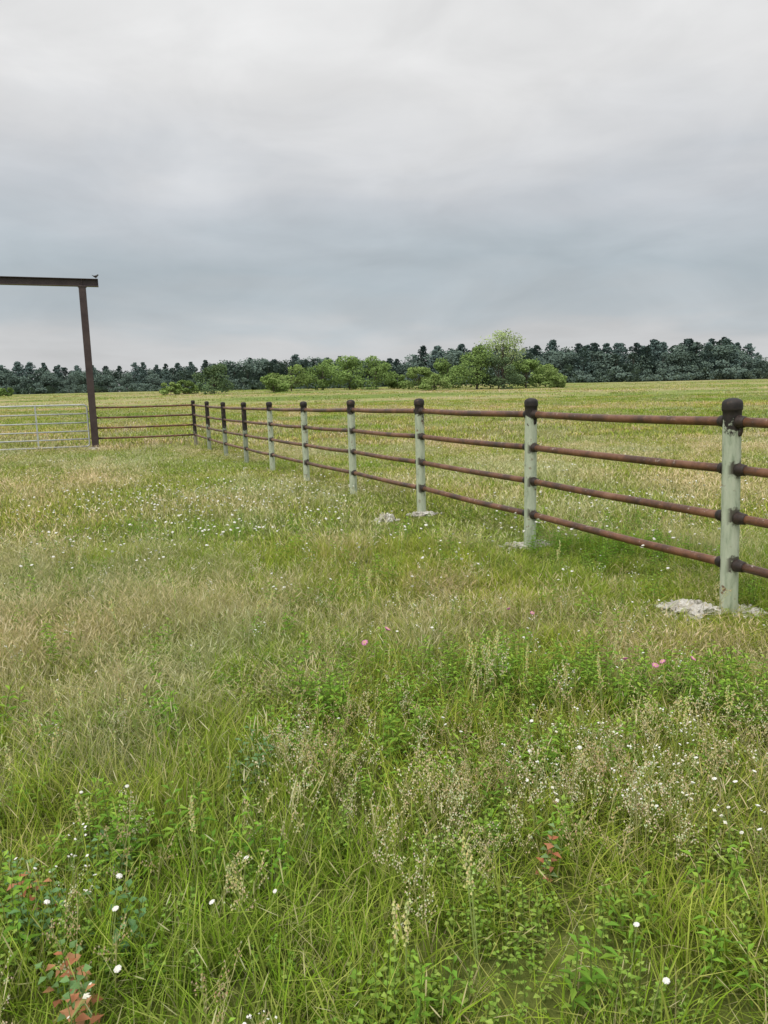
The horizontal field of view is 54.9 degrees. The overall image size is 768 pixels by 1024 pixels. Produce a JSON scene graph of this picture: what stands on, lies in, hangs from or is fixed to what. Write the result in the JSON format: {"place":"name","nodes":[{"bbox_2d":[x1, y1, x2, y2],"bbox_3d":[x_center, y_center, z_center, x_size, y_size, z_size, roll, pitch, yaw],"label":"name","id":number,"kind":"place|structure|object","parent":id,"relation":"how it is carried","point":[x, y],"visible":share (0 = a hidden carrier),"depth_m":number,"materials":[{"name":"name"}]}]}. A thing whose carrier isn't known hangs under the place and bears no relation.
{"place":"outdoors","nodes":[
{"label":"outdoors","id":0,"kind":"place"},
{"bbox_2d":[0,379,767,1023],"bbox_3d":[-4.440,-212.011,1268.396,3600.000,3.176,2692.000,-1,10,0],"label":"meadow ground","id":1,"kind":"structure","parent":0,"point":[492,961],"depth_m":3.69,"materials":[{"name":"green plant"}]},
{"bbox_2d":[0,388,13,395],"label":"shrub","id":2,"kind":"object","parent":1,"relation":"on","point":[3,391],"visible":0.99,"depth_m":196.41,"materials":[{"name":"green plant"}]},
{"bbox_2d":[0,276,98,446],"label":"ranch gateway","id":3,"kind":"object","parent":1,"relation":"on","point":[82,284],"visible":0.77,"depth_m":23.07,"materials":[{"name":"brown paint"}]},
{"bbox_2d":[0,404,90,450],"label":"tube gate","id":4,"kind":"structure","parent":3,"relation":"attached to","point":[37,424],"depth_m":23.22,"materials":[{"name":"metal"}]},
{"bbox_2d":[0,725,284,965],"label":"bluish leaf weeds","id":5,"kind":"object","parent":1,"relation":"on","point":[129,882],"visible":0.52,"depth_m":2.15,"materials":[{"name":"green plant"}]},
{"bbox_2d":[159,382,181,394],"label":"shrub","id":6,"kind":"object","parent":1,"relation":"on","point":[173,387],"visible":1,"depth_m":166.66,"materials":[{"name":"green plant"}]},
{"bbox_2d":[176,380,198,393],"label":"shrub","id":7,"kind":"object","parent":1,"relation":"on","point":[188,383],"visible":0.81,"depth_m":171.98,"materials":[{"name":"green plant"}]},
{"bbox_2d":[192,363,234,393],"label":"oak tree","id":8,"kind":"object","parent":1,"relation":"on","point":[215,380],"visible":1,"depth_m":164.24,"materials":[{"name":"green plant"}]},
{"bbox_2d":[260,375,290,391],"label":"shrub","id":9,"kind":"object","parent":1,"relation":"on","point":[275,382],"visible":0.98,"depth_m":161.93,"materials":[{"name":"green plant"}]},
{"bbox_2d":[7,823,560,1023],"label":"reddish leaf weeds","id":10,"kind":"object","parent":1,"relation":"on","point":[70,996],"visible":0.73,"depth_m":1.88,"materials":[{"name":"green plant"}]},
{"bbox_2d":[268,364,312,390],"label":"oak tree","id":11,"kind":"object","parent":1,"relation":"on","point":[296,368],"visible":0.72,"depth_m":171.20,"materials":[{"name":"green plant"}]},
{"bbox_2d":[300,358,345,389],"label":"oak tree","id":12,"kind":"object","parent":1,"relation":"on","point":[323,373],"visible":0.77,"depth_m":175.90,"materials":[{"name":"green plant"}]},
{"bbox_2d":[328,355,366,389],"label":"oak tree","id":13,"kind":"object","parent":1,"relation":"on","point":[345,374],"visible":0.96,"depth_m":167.38,"materials":[{"name":"green plant"}]},
{"bbox_2d":[351,355,396,389],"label":"oak tree","id":14,"kind":"object","parent":1,"relation":"on","point":[380,369],"visible":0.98,"depth_m":166.16,"materials":[{"name":"green plant"}]},
{"bbox_2d":[0,523,758,1011],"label":"yellow flower spikes","id":15,"kind":"object","parent":1,"relation":"on","point":[406,923],"visible":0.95,"depth_m":3.28,"materials":[{"name":"plant"}]},
{"bbox_2d":[0,431,767,562],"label":"meadow grass","id":16,"kind":"structure","parent":1,"relation":"on","point":[113,483],"depth_m":12.00,"materials":[{"name":"green plant"}]},
{"bbox_2d":[0,495,767,1023],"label":"broadleaf weeds","id":17,"kind":"object","parent":1,"relation":"on","point":[692,671],"visible":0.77,"depth_m":3.35,"materials":[{"name":"green plant"}]},
{"bbox_2d":[0,532,767,1023],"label":"clover patch","id":18,"kind":"object","parent":1,"relation":"on","point":[496,1010],"visible":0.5,"depth_m":2.35,"materials":[{"name":"green plant"}]},
{"bbox_2d":[0,392,767,452],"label":"meadow grass","id":19,"kind":"structure","parent":1,"relation":"on","point":[556,404],"depth_m":38.94,"materials":[{"name":"green plant"}]},
{"bbox_2d":[0,337,767,393],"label":"distant tree line","id":20,"kind":"object","parent":1,"relation":"on","point":[723,358],"visible":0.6,"depth_m":266.03,"materials":[{"name":"green plant"}]},
{"bbox_2d":[0,438,767,613],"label":"white wildflowers","id":21,"kind":"object","parent":1,"relation":"on","point":[412,586],"visible":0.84,"depth_m":8.78,"materials":[{"name":"plant"}]},
{"bbox_2d":[0,380,767,409],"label":"meadow grass","id":22,"kind":"structure","parent":1,"relation":"on","point":[414,392],"depth_m":118.49,"materials":[{"name":"green plant"}]},
{"bbox_2d":[0,547,767,1023],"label":"seed head weeds","id":23,"kind":"object","parent":1,"relation":"on","point":[308,755],"visible":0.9,"depth_m":2.68,"materials":[{"name":"green plant"}]},
{"bbox_2d":[4,509,767,1023],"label":"white wildflowers","id":24,"kind":"object","parent":1,"relation":"on","point":[118,967],"visible":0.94,"depth_m":2.77,"materials":[{"name":"plant"}]},
{"bbox_2d":[374,513,399,522],"bbox_3d":[0.025,0.081,9.151,0.311,0.150,0.317,-8,12,-36],"label":"concrete footing","id":25,"kind":"object","parent":1,"relation":"on","point":[386,518],"visible":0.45,"depth_m":9.08,"materials":[{"name":"grey concrete"}]},
{"bbox_2d":[384,374,410,388],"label":"shrub","id":26,"kind":"object","parent":1,"relation":"on","point":[395,383],"visible":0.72,"depth_m":171.37,"materials":[{"name":"green plant"}]},
{"bbox_2d":[399,366,432,388],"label":"oak tree","id":27,"kind":"object","parent":1,"relation":"on","point":[412,373],"visible":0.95,"depth_m":161.56,"materials":[{"name":"green plant"}]},
{"bbox_2d":[405,511,441,516],"bbox_3d":[0.511,0.026,9.451,0.478,0.084,0.274,-1,10,0],"label":"concrete footing","id":28,"kind":"object","parent":1,"relation":"on","point":[422,514],"visible":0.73,"depth_m":9.41,"materials":[{"name":"grey concrete"}]},
{"bbox_2d":[96,398,767,613],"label":"pipe fence","id":29,"kind":"object","parent":1,"relation":"on","point":[732,421],"visible":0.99,"depth_m":7.07,"materials":[{"name":"brown metal"}]},
{"bbox_2d":[418,373,451,389],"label":"shrub","id":30,"kind":"object","parent":1,"relation":"on","point":[427,384],"visible":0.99,"depth_m":152.06,"materials":[{"name":"green plant"}]},
{"bbox_2d":[433,357,463,388],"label":"oak tree","id":31,"kind":"object","parent":1,"relation":"on","point":[441,367],"visible":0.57,"depth_m":167.98,"materials":[{"name":"green plant"}]},
{"bbox_2d":[449,343,494,388],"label":"oak tree","id":32,"kind":"object","parent":1,"relation":"on","point":[477,361],"visible":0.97,"depth_m":155.88,"materials":[{"name":"green plant"}]},
{"bbox_2d":[475,355,525,388],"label":"oak tree","id":33,"kind":"object","parent":1,"relation":"on","point":[515,379],"visible":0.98,"depth_m":154.31,"materials":[{"name":"green plant"}]},
{"bbox_2d":[476,328,525,387],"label":"elm tree","id":34,"kind":"object","parent":1,"relation":"on","point":[512,343],"visible":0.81,"depth_m":160.74,"materials":[{"name":"green plant"}]},
{"bbox_2d":[499,541,525,549],"bbox_3d":[1.336,0.341,7.396,0.336,0.069,0.342,-8,11,-34],"label":"concrete footing","id":35,"kind":"object","parent":1,"relation":"on","point":[518,544],"visible":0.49,"depth_m":7.39,"materials":[{"name":"grey concrete"}]},
{"bbox_2d":[504,359,545,387],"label":"oak tree","id":36,"kind":"object","parent":1,"relation":"on","point":[525,366],"visible":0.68,"depth_m":159.44,"materials":[{"name":"green plant"}]},
{"bbox_2d":[362,607,695,726],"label":"pink wildflowers","id":37,"kind":"object","parent":1,"relation":"on","point":[655,665],"visible":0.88,"depth_m":3.37,"materials":[{"name":"plant"}]},
{"bbox_2d":[536,539,554,546],"bbox_3d":[1.604,0.314,7.518,0.301,0.065,0.289,-1,10,0],"label":"concrete footing","id":38,"kind":"object","parent":1,"relation":"on","point":[542,542],"visible":0.39,"depth_m":7.46,"materials":[{"name":"grey concrete"}]},
{"bbox_2d":[530,363,562,386],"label":"oak tree","id":39,"kind":"object","parent":1,"relation":"on","point":[549,372],"visible":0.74,"depth_m":164.48,"materials":[{"name":"green plant"}]},
{"bbox_2d":[541,375,567,387],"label":"shrub","id":40,"kind":"object","parent":1,"relation":"on","point":[560,382],"visible":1,"depth_m":157.05,"materials":[{"name":"green plant"}]},
{"bbox_2d":[641,599,724,620],"bbox_3d":[2.109,0.678,5.193,0.584,0.106,0.456,-7,11,-33],"label":"concrete footing","id":41,"kind":"object","parent":1,"relation":"on","point":[692,604],"visible":0.64,"depth_m":5.13,"materials":[{"name":"grey concrete"}]},
{"bbox_2d":[724,604,767,618],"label":"concrete footing","id":42,"kind":"object","parent":1,"relation":"on","point":[752,611],"visible":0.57,"depth_m":5.09,"materials":[{"name":"grey concrete"}]},
{"bbox_2d":[0,0,767,393],"label":"sky","id":43,"kind":"structure","parent":0,"point":[237,180],"materials":[{"name":"grey"}]}
]}

